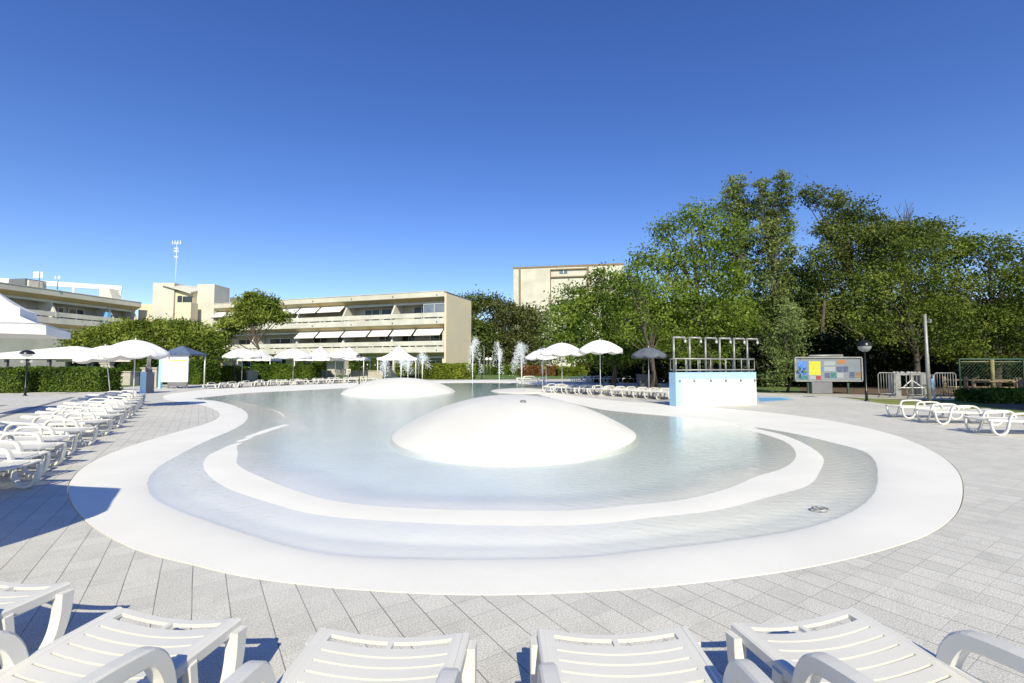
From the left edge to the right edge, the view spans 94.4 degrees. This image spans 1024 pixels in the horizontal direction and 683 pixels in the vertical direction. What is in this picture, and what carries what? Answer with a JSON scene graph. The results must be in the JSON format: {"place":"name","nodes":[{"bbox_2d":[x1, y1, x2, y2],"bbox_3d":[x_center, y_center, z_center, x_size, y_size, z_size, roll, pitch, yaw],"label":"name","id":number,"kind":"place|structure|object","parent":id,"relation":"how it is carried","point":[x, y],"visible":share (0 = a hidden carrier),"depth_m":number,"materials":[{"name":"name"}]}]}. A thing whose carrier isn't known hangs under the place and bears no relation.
{"place":"outdoors","nodes":[
{"label":"outdoors","id":0,"kind":"place"},
{"bbox_2d":[0,278,141,366],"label":"apartment building","id":1,"kind":"structure","parent":0,"point":[65,310],"depth_m":77.54,"materials":[{"name":"paint"}]},
{"bbox_2d":[120,371,140,384],"bbox_3d":[-32.227,3.088,40.020,0.921,1.163,1.140,0,-3,0],"label":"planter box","id":2,"kind":"object","parent":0,"point":[127,379],"visible":0.71,"depth_m":39.55,"materials":[{"name":"concrete"}]},
{"bbox_2d":[209,290,471,374],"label":"apartment building","id":3,"kind":"structure","parent":0,"point":[435,326],"depth_m":82.60,"materials":[{"name":"paint"}]},
{"bbox_2d":[269,338,290,348],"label":"window","id":4,"kind":"structure","parent":3,"relation":"in","point":[275,340],"depth_m":91.48,"materials":[{"name":"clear glass"}]},
{"bbox_2d":[423,303,443,312],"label":"window","id":5,"kind":"structure","parent":3,"relation":"in","point":[437,307],"depth_m":78.72,"materials":[{"name":"glass"}]},
{"bbox_2d":[351,371,397,379],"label":"wall","id":6,"kind":"structure","parent":0,"point":[370,374],"depth_m":56.49,"materials":[{"name":"concrete"}]},
{"bbox_2d":[147,383,877,507],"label":"pool water","id":7,"kind":"structure","parent":0,"point":[303,400],"depth_m":14.22,"materials":[{"name":"liquid"}]},
{"bbox_2d":[466,336,483,384],"bbox_3d":[-3.026,1.591,39.969,1.670,4.352,0.891,0,-3,9],"label":"fountain jet","id":8,"kind":"object","parent":7,"relation":"on","point":[473,346],"visible":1,"depth_m":39.96,"materials":[{"name":"white liquid"}]},
{"bbox_2d":[68,380,962,594],"bbox_3d":[-6.493,3.155,27.467,26.663,0.303,50.095,0,-3,-9],"label":"pool shell","id":9,"kind":"object","parent":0,"point":[564,528],"visible":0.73,"depth_m":5.37},
{"bbox_2d":[341,378,454,397],"bbox_3d":[-6.915,2.834,29.002,6.936,1.215,7.860,0,-3,0],"label":"island mound","id":10,"kind":"object","parent":9,"relation":"on","point":[397,387],"visible":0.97,"depth_m":26.64,"materials":[{"name":"white concrete"}]},
{"bbox_2d":[390,395,637,466],"bbox_3d":[0.058,2.016,12.967,6.018,1.155,10.029,0,-3,0],"label":"island mound","id":11,"kind":"object","parent":9,"relation":"on","point":[513,430],"visible":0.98,"depth_m":9.25,"materials":[{"name":"white concrete"}]},
{"bbox_2d":[509,341,530,384],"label":"fountain jet","id":12,"kind":"object","parent":9,"relation":"on","point":[521,348],"visible":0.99,"depth_m":40.72,"materials":[{"name":"white liquid"}]},
{"bbox_2d":[491,388,556,393],"bbox_3d":[0.900,3.312,30.843,4.692,0.455,6.120,0,-3,0],"label":"island mound","id":13,"kind":"object","parent":9,"relation":"on","point":[524,390],"visible":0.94,"depth_m":29.34,"materials":[{"name":"white concrete"}]},
{"bbox_2d":[67,372,1023,486],"bbox_3d":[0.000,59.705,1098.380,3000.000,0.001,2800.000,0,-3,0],"label":"ground","id":14,"kind":"structure","parent":0,"point":[758,389],"depth_m":39.23,"materials":[{"name":"green plant"}]},
{"bbox_2d":[0,366,40,392],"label":"hedge","id":15,"kind":"object","parent":14,"relation":"on","point":[12,379],"visible":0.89,"depth_m":27.75,"materials":[{"name":"green plant"}]},
{"bbox_2d":[0,346,130,367],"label":"restaurant pavilion","id":16,"kind":"structure","parent":14,"relation":"on","point":[67,355],"depth_m":41.18,"materials":[{"name":"white fabric"}]},
{"bbox_2d":[19,365,123,391],"bbox_3d":[-27.676,2.327,29.705,5.341,1.716,2.253,0,-3,0],"label":"hedge","id":17,"kind":"object","parent":14,"relation":"on","point":[75,379],"visible":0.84,"depth_m":28.88,"materials":[{"name":"green plant"}]},
{"bbox_2d":[51,316,136,365],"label":"umbrella pine","id":18,"kind":"object","parent":14,"relation":"on","point":[94,336],"visible":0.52,"depth_m":46.26,"materials":[{"name":"green plant"}]},
{"bbox_2d":[129,357,158,384],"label":"hedge","id":19,"kind":"object","parent":14,"relation":"on","point":[142,362],"visible":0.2,"depth_m":40.73,"materials":[{"name":"green plant"}]},
{"bbox_2d":[106,313,198,350],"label":"umbrella pine","id":20,"kind":"object","parent":14,"relation":"on","point":[152,331],"visible":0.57,"depth_m":46.80,"materials":[{"name":"green plant"}]},
{"bbox_2d":[138,283,241,341],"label":"stair tower","id":21,"kind":"structure","parent":14,"relation":"on","point":[195,303],"depth_m":92.00,"materials":[{"name":"beige paint"}]},
{"bbox_2d":[161,316,241,367],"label":"umbrella pine","id":22,"kind":"object","parent":14,"relation":"on","point":[191,334],"visible":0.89,"depth_m":45.40,"materials":[{"name":"green plant"}]},
{"bbox_2d":[188,359,220,384],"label":"hedge","id":23,"kind":"object","parent":14,"relation":"on","point":[196,372],"visible":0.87,"depth_m":41.36,"materials":[{"name":"green plant"}]},
{"bbox_2d":[219,365,249,381],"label":"hedge","id":24,"kind":"object","parent":14,"relation":"on","point":[226,374],"visible":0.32,"depth_m":48.59,"materials":[{"name":"green plant"}]},
{"bbox_2d":[222,348,261,382],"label":"parasol","id":25,"kind":"object","parent":14,"relation":"on","point":[242,353],"visible":0.94,"depth_m":43.83,"materials":[{"name":"fabric"}]},
{"bbox_2d":[209,288,296,363],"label":"umbrella pine","id":26,"kind":"object","parent":14,"relation":"on","point":[252,310],"visible":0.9,"depth_m":55.46,"materials":[{"name":"green plant"}]},
{"bbox_2d":[237,349,281,370],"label":"pointed tent","id":27,"kind":"object","parent":14,"relation":"on","point":[265,356],"visible":0.56,"depth_m":52.96,"materials":[{"name":"white fabric"}]},
{"bbox_2d":[242,359,286,370],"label":"hedge","id":28,"kind":"object","parent":14,"relation":"on","point":[246,363],"visible":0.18,"depth_m":60.20,"materials":[{"name":"green plant"}]},
{"bbox_2d":[252,363,300,381],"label":"hedge","id":29,"kind":"object","parent":14,"relation":"on","point":[275,371],"visible":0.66,"depth_m":49.41,"materials":[{"name":"green plant"}]},
{"bbox_2d":[289,364,321,381],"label":"hedge","id":30,"kind":"object","parent":14,"relation":"on","point":[307,371],"visible":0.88,"depth_m":49.46,"materials":[{"name":"green plant"}]},
{"bbox_2d":[295,361,326,369],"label":"hedge","id":31,"kind":"object","parent":14,"relation":"on","point":[323,364],"visible":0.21,"depth_m":60.24,"materials":[{"name":"green plant"}]},
{"bbox_2d":[294,347,345,378],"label":"pointed tent","id":32,"kind":"object","parent":14,"relation":"on","point":[320,354],"visible":0.66,"depth_m":50.64,"materials":[{"name":"white fabric"}]},
{"bbox_2d":[326,347,370,379],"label":"pointed tent","id":33,"kind":"object","parent":14,"relation":"on","point":[363,359],"visible":0.35,"depth_m":54.13,"materials":[{"name":"white fabric"}]},
{"bbox_2d":[348,357,382,376],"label":"hedge","id":34,"kind":"object","parent":14,"relation":"on","point":[353,365],"visible":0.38,"depth_m":60.18,"materials":[{"name":"green plant"}]},
{"bbox_2d":[394,362,475,378],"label":"hedge","id":35,"kind":"object","parent":14,"relation":"on","point":[443,370],"visible":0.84,"depth_m":58.90,"materials":[{"name":"green plant"}]},
{"bbox_2d":[454,284,510,363],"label":"cypress tree","id":36,"kind":"object","parent":14,"relation":"on","point":[484,339],"visible":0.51,"depth_m":96.96,"materials":[{"name":"green plant"}]},
{"bbox_2d":[470,290,526,369],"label":"tree","id":37,"kind":"object","parent":14,"relation":"on","point":[499,316],"visible":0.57,"depth_m":98.51,"materials":[{"name":"green plant"}]},
{"bbox_2d":[476,364,522,374],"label":"hedge","id":38,"kind":"object","parent":14,"relation":"on","point":[489,369],"visible":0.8,"depth_m":89.34,"materials":[{"name":"green plant"}]},
{"bbox_2d":[0,379,1023,682],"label":"pool deck","id":39,"kind":"structure","parent":14,"relation":"on","point":[962,569],"depth_m":3.30,"materials":[{"name":"grey tile"}]},
{"bbox_2d":[0,447,43,488],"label":"sun lounger","id":40,"kind":"object","parent":39,"relation":"on","point":[11,464],"visible":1,"depth_m":6.00,"materials":[{"name":"white plastic"}]},
{"bbox_2d":[0,440,50,477],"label":"sun lounger","id":41,"kind":"object","parent":39,"relation":"on","point":[20,454],"visible":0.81,"depth_m":6.59,"materials":[{"name":"white plastic"}]},
{"bbox_2d":[19,350,34,395],"bbox_3d":[-25.793,1.668,25.179,0.613,2.431,0.613,-3,-4,45],"label":"lamp post","id":42,"kind":"object","parent":39,"relation":"on","point":[26,352],"visible":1,"depth_m":25.14,"materials":[{"name":"black metal"}]},
{"bbox_2d":[0,432,66,475],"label":"sun lounger","id":43,"kind":"object","parent":39,"relation":"on","point":[40,445],"visible":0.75,"depth_m":7.37,"materials":[{"name":"white plastic"}]},
{"bbox_2d":[0,293,70,338],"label":"two tier gazebo","id":44,"kind":"object","parent":39,"relation":"on","point":[17,320],"visible":1,"depth_m":14.10,"materials":[{"name":"white fabric"}]},
{"bbox_2d":[0,397,73,417],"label":"drain channel","id":45,"kind":"object","parent":39,"relation":"on","point":[8,414],"visible":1,"depth_m":17.52,"materials":[{"name":"grey paint"}]},
{"bbox_2d":[0,581,74,648],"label":"sun lounger","id":46,"kind":"object","parent":39,"relation":"on","point":[15,604],"visible":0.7,"depth_m":2.50,"materials":[{"name":"white plastic"}]},
{"bbox_2d":[0,425,77,459],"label":"sun lounger","id":47,"kind":"object","parent":39,"relation":"on","point":[53,437],"visible":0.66,"depth_m":8.18,"materials":[{"name":"white plastic"}]},
{"bbox_2d":[0,418,97,451],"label":"sun lounger","id":48,"kind":"object","parent":39,"relation":"on","point":[12,427],"visible":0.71,"depth_m":9.20,"materials":[{"name":"white plastic"}]},
{"bbox_2d":[0,412,112,439],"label":"sun lounger","id":49,"kind":"object","parent":39,"relation":"on","point":[41,421],"visible":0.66,"depth_m":10.44,"materials":[{"name":"white plastic"}]},
{"bbox_2d":[20,407,122,431],"bbox_3d":[-10.721,1.905,11.581,1.882,0.532,0.752,0,-3,0],"label":"sun lounger","id":50,"kind":"object","parent":39,"relation":"on","point":[85,416],"visible":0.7,"depth_m":11.68,"materials":[{"name":"white plastic"}]},
{"bbox_2d":[35,404,126,425],"bbox_3d":[-11.485,1.962,12.662,1.882,0.532,0.752,0,-3,2],"label":"sun lounger","id":51,"kind":"object","parent":39,"relation":"on","point":[112,411],"visible":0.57,"depth_m":12.79,"materials":[{"name":"white plastic"}]},
{"bbox_2d":[46,401,131,418],"bbox_3d":[-12.196,2.017,13.703,1.882,0.532,0.752,0,-3,0],"label":"sun lounger","id":52,"kind":"object","parent":39,"relation":"on","point":[117,408],"visible":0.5,"depth_m":13.77,"materials":[{"name":"white plastic"}]},
{"bbox_2d":[57,399,136,417],"bbox_3d":[-12.690,2.060,14.514,1.882,0.532,0.752,0,-3,2],"label":"sun lounger","id":53,"kind":"object","parent":39,"relation":"on","point":[122,405],"visible":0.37,"depth_m":14.69,"materials":[{"name":"white plastic"}]},
{"bbox_2d":[63,396,139,413],"bbox_3d":[-13.586,2.118,15.717,1.919,0.543,0.767,0,-3,0],"label":"sun lounger","id":54,"kind":"object","parent":39,"relation":"on","point":[127,402],"visible":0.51,"depth_m":15.85,"materials":[{"name":"white plastic"}]},
{"bbox_2d":[72,344,132,393],"bbox_3d":[-21.886,1.533,25.586,2.720,2.812,2.732,0,-3,4],"label":"parasol","id":55,"kind":"object","parent":39,"relation":"on","point":[88,356],"visible":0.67,"depth_m":24.82,"materials":[{"name":"fabric"}]},
{"bbox_2d":[71,395,140,409],"bbox_3d":[-14.401,2.178,16.843,1.919,0.543,0.767,0,-3,0],"label":"sun lounger","id":56,"kind":"object","parent":39,"relation":"on","point":[129,398],"visible":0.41,"depth_m":16.97,"materials":[{"name":"white plastic"}]},
{"bbox_2d":[77,393,142,405],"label":"sun lounger","id":57,"kind":"object","parent":39,"relation":"on","point":[131,397],"visible":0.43,"depth_m":18.16,"materials":[{"name":"white plastic"}]},
{"bbox_2d":[0,606,246,682],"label":"sun lounger","id":58,"kind":"object","parent":39,"relation":"on","point":[109,647],"visible":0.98,"depth_m":1.99,"materials":[{"name":"white plastic"}]},
{"bbox_2d":[97,338,169,409],"bbox_3d":[-13.805,1.159,17.330,2.070,2.618,2.070,2,-4,-38],"label":"parasol","id":59,"kind":"object","parent":39,"relation":"on","point":[135,349],"visible":0.9,"depth_m":16.82,"materials":[{"name":"fabric"}]},
{"bbox_2d":[140,357,154,393],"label":"shower column","id":60,"kind":"structure","parent":39,"relation":"on","point":[147,376],"depth_m":27.52,"materials":[{"name":"blue paint"}]},
{"bbox_2d":[158,346,206,387],"bbox_3d":[-23.941,1.837,34.458,2.306,3.074,1.850,0,-3,0],"label":"canopy kiosk","id":61,"kind":"object","parent":39,"relation":"on","point":[174,370],"visible":0.95,"depth_m":33.73,"materials":[{"name":"white fabric"}]},
{"bbox_2d":[274,348,312,382],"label":"parasol","id":62,"kind":"object","parent":39,"relation":"on","point":[293,353],"visible":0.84,"depth_m":43.82,"materials":[{"name":"fabric"}]},
{"bbox_2d":[326,348,362,381],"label":"parasol","id":63,"kind":"object","parent":39,"relation":"on","point":[344,353],"visible":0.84,"depth_m":48.55,"materials":[{"name":"fabric"}]},
{"bbox_2d":[222,627,476,682],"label":"sun lounger","id":64,"kind":"object","parent":39,"relation":"on","point":[321,658],"visible":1,"depth_m":1.93,"materials":[{"name":"white plastic"}]},
{"bbox_2d":[377,346,418,378],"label":"pointed tent","id":65,"kind":"object","parent":39,"relation":"on","point":[398,351],"visible":0.82,"depth_m":52.75,"materials":[{"name":"white fabric"}]},
{"bbox_2d":[525,348,564,385],"bbox_3d":[2.689,1.973,37.434,3.340,3.117,3.340,0,-3,7],"label":"parasol","id":66,"kind":"object","parent":39,"relation":"on","point":[533,355],"visible":0.5,"depth_m":36.30,"materials":[{"name":"fabric"}]},
{"bbox_2d":[540,342,583,391],"bbox_3d":[3.108,1.551,29.477,2.759,3.119,2.759,3,-4,-41],"label":"parasol","id":67,"kind":"object","parent":39,"relation":"on","point":[561,349],"visible":0.92,"depth_m":28.63,"materials":[{"name":"fabric"}]},
{"bbox_2d":[530,259,657,386],"bbox_3d":[6.654,-1.324,37.072,11.785,9.727,6.561,0,-3,0],"label":"broadleaf tree","id":68,"kind":"object","parent":39,"relation":"on","point":[601,297],"visible":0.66,"depth_m":36.35,"materials":[{"name":"green plant"}]},
{"bbox_2d":[578,339,622,395],"bbox_3d":[4.690,1.353,25.196,2.331,3.061,2.331,0,-3,4],"label":"parasol","id":69,"kind":"object","parent":39,"relation":"on","point":[599,347],"visible":0.98,"depth_m":24.57,"materials":[{"name":"fabric"}]},
{"bbox_2d":[636,360,651,385],"bbox_3d":[10.667,2.483,38.449,1.000,2.206,1.000,0,-3,0],"label":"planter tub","id":70,"kind":"object","parent":39,"relation":"on","point":[642,379],"visible":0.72,"depth_m":37.96,"materials":[{"name":"grey concrete"}]},
{"bbox_2d":[602,253,688,388],"bbox_3d":[8.480,-1.086,30.293,5.297,8.525,4.160,2,-4,-38],"label":"acacia tree","id":71,"kind":"object","parent":39,"relation":"on","point":[639,287],"visible":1,"depth_m":29.94,"materials":[{"name":"green plant"}]},
{"bbox_2d":[631,346,665,392],"bbox_3d":[8.150,1.653,28.267,1.969,2.788,1.969,0,-3,4],"label":"parasol","id":72,"kind":"object","parent":39,"relation":"on","point":[648,352],"visible":0.88,"depth_m":27.74,"materials":[{"name":"fabric"}]},
{"bbox_2d":[530,626,773,682],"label":"sun lounger","id":73,"kind":"object","parent":39,"relation":"on","point":[683,658],"visible":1,"depth_m":1.94,"materials":[{"name":"white plastic"}]},
{"bbox_2d":[631,318,689,386],"bbox_3d":[10.771,0.561,35.633,4.776,5.825,4.003,-2,-4,39],"label":"leaning tree","id":74,"kind":"object","parent":39,"relation":"on","point":[656,382],"visible":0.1,"depth_m":35.30,"materials":[{"name":"green plant"}]},
{"bbox_2d":[669,336,758,406],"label":"shower wall","id":75,"kind":"structure","parent":39,"relation":"on","point":[700,388],"depth_m":19.02,"materials":[{"name":"white paint"}]},
{"bbox_2d":[857,340,871,400],"bbox_3d":[15.894,1.308,21.320,0.540,2.741,0.540,0,-3,0],"label":"lamp post","id":76,"kind":"object","parent":39,"relation":"on","point":[864,343],"visible":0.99,"depth_m":21.27,"materials":[{"name":"black metal"}]},
{"bbox_2d":[725,607,1023,682],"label":"sun lounger","id":77,"kind":"object","parent":39,"relation":"on","point":[860,647],"visible":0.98,"depth_m":1.95,"materials":[{"name":"white plastic"}]},
{"bbox_2d":[885,400,970,419],"bbox_3d":[12.545,2.051,14.340,1.882,0.532,0.752,0,-3,7],"label":"sun lounger","id":78,"kind":"object","parent":39,"relation":"on","point":[916,405],"visible":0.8,"depth_m":14.10,"materials":[{"name":"white plastic"}]},
{"bbox_2d":[915,403,1009,425],"bbox_3d":[12.260,1.976,12.918,1.882,0.532,0.752,0,-3,7],"label":"sun lounger","id":79,"kind":"object","parent":39,"relation":"on","point":[966,412],"visible":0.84,"depth_m":12.69,"materials":[{"name":"white plastic"}]},
{"bbox_2d":[963,410,1023,435],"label":"sun lounger","id":80,"kind":"object","parent":39,"relation":"on","point":[1012,417],"visible":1,"depth_m":11.07,"materials":[{"name":"white plastic"}]},
{"bbox_2d":[500,301,562,365],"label":"tree","id":81,"kind":"object","parent":14,"relation":"on","point":[528,333],"visible":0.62,"depth_m":95.26,"materials":[{"name":"green plant"}]},
{"bbox_2d":[518,365,559,375],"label":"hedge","id":82,"kind":"object","parent":14,"relation":"on","point":[533,370],"visible":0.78,"depth_m":80.48,"materials":[{"name":"brown plant"}]},
{"bbox_2d":[556,365,589,375],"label":"hedge","id":83,"kind":"object","parent":14,"relation":"on","point":[563,371],"visible":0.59,"depth_m":77.76,"materials":[{"name":"green plant"}]},
{"bbox_2d":[602,195,774,371],"bbox_3d":[12.122,-3.593,32.975,12.030,13.807,5.950,0,-3,0],"label":"acacia tree","id":84,"kind":"object","parent":14,"relation":"on","point":[725,315],"visible":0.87,"depth_m":32.69,"materials":[{"name":"green plant"}]},
{"bbox_2d":[713,171,775,341],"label":"poplar tree","id":85,"kind":"object","parent":14,"relation":"on","point":[741,204],"visible":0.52,"depth_m":41.21,"materials":[{"name":"green plant"}]},
{"bbox_2d":[747,168,813,336],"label":"poplar tree","id":86,"kind":"object","parent":14,"relation":"on","point":[771,229],"visible":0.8,"depth_m":40.08,"materials":[{"name":"green plant"}]},
{"bbox_2d":[756,298,820,392],"bbox_3d":[16.430,0.197,28.386,3.651,5.760,2.932,0,-3,0],"label":"young poplar","id":87,"kind":"object","parent":14,"relation":"on","point":[787,342],"visible":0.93,"depth_m":28.30,"materials":[{"name":"green plant"}]},
{"bbox_2d":[744,260,837,340],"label":"broadleaf tree","id":88,"kind":"object","parent":14,"relation":"on","point":[795,275],"visible":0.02,"depth_m":46.68,"materials":[{"name":"green plant"}]},
{"bbox_2d":[581,291,1023,386],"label":"woodland","id":89,"kind":"object","parent":14,"relation":"on","point":[881,359],"visible":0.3,"depth_m":36.78,"materials":[{"name":"green plant"}]},
{"bbox_2d":[780,175,918,342],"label":"windswept tree","id":90,"kind":"object","parent":14,"relation":"on","point":[850,228],"visible":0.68,"depth_m":42.79,"materials":[{"name":"green plant"}]},
{"bbox_2d":[860,200,974,313],"bbox_3d":[34.003,-4.339,39.781,8.685,16.030,6.853,0,-3,0],"label":"dead branch tree","id":91,"kind":"object","parent":14,"relation":"on","point":[894,227],"visible":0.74,"depth_m":39.40,"materials":[{"name":"green plant"}]},
{"bbox_2d":[513,263,623,365],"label":"tower block","id":92,"kind":"structure","parent":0,"point":[532,284],"depth_m":139.13,"materials":[{"name":"beige paint"}]},
{"bbox_2d":[773,393,954,399],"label":"footpath","id":93,"kind":"structure","parent":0,"point":[877,397],"depth_m":24.71,"materials":[{"name":"concrete"}]},
{"bbox_2d":[877,372,896,397],"bbox_3d":[18.837,2.190,23.848,0.856,1.280,0.583,0,-3,0],"label":"crowd barrier","id":94,"kind":"object","parent":93,"relation":"on","point":[886,383],"visible":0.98,"depth_m":23.84,"materials":[{"name":"metal"}]},
{"bbox_2d":[888,371,926,395],"bbox_3d":[20.965,2.226,25.064,1.646,1.304,0.672,0,-3,0],"label":"turnstile","id":95,"kind":"object","parent":93,"relation":"on","point":[898,387],"visible":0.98,"depth_m":24.93,"materials":[{"name":"metal"}]},
{"bbox_2d":[906,373,931,398],"bbox_3d":[19.780,2.149,23.053,1.226,1.277,0.582,0,-3,0],"label":"crowd barrier","id":96,"kind":"object","parent":93,"relation":"on","point":[917,388],"visible":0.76,"depth_m":23.05,"materials":[{"name":"metal"}]},
{"bbox_2d":[934,373,956,398],"bbox_3d":[20.902,2.138,22.863,1.067,1.280,0.582,0,-3,0],"label":"crowd barrier","id":97,"kind":"object","parent":93,"relation":"on","point":[945,384],"visible":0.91,"depth_m":22.86,"materials":[{"name":"metal"}]},
{"bbox_2d":[800,386,1023,410],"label":"bare earth","id":98,"kind":"structure","parent":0,"point":[874,391],"depth_m":28.56,"materials":[{"name":"brown soil"}]},
{"bbox_2d":[793,354,862,392],"bbox_3d":[18.303,1.875,27.439,3.808,2.257,0.350,0,-3,3],"label":"information board","id":99,"kind":"object","parent":98,"relation":"on","point":[823,373],"visible":1,"depth_m":27.43,"materials":[{"name":"metal"}]},
{"bbox_2d":[829,231,991,372],"bbox_3d":[25.591,-2.043,31.243,9.446,10.543,5.647,0,-3,0],"label":"elm tree","id":100,"kind":"object","parent":98,"relation":"on","point":[911,342],"visible":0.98,"depth_m":30.77,"materials":[{"name":"green plant"}]},
{"bbox_2d":[907,226,1023,386],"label":"elm tree","id":101,"kind":"object","parent":98,"relation":"on","point":[1003,312],"visible":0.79,"depth_m":31.71,"materials":[{"name":"green plant"}]},
{"bbox_2d":[942,376,1023,396],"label":"wooden fence","id":102,"kind":"object","parent":98,"relation":"on","point":[1014,381],"visible":0.54,"depth_m":23.56,"materials":[{"name":"brown wood"}]},
{"bbox_2d":[952,386,1023,403],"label":"bush","id":103,"kind":"object","parent":98,"relation":"on","point":[1000,395],"visible":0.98,"depth_m":20.23,"materials":[{"name":"green plant"}]},
{"bbox_2d":[958,358,1023,388],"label":"fence","id":104,"kind":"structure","parent":98,"relation":"on","point":[992,370],"depth_m":23.09,"materials":[{"name":"green metal"}]},
{"bbox_2d":[842,397,1023,415],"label":"dry grass strip","id":105,"kind":"object","parent":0,"point":[890,401],"visible":0.4,"depth_m":20.55,"materials":[{"name":"green plant"}]},
{"bbox_2d":[923,314,931,404],"bbox_3d":[17.141,0.727,19.539,0.309,3.715,0.336,3,-4,-45],"label":"metal pole","id":106,"kind":"object","parent":105,"relation":"on","point":[928,379],"visible":0.92,"depth_m":19.51,"materials":[{"name":"metal"}]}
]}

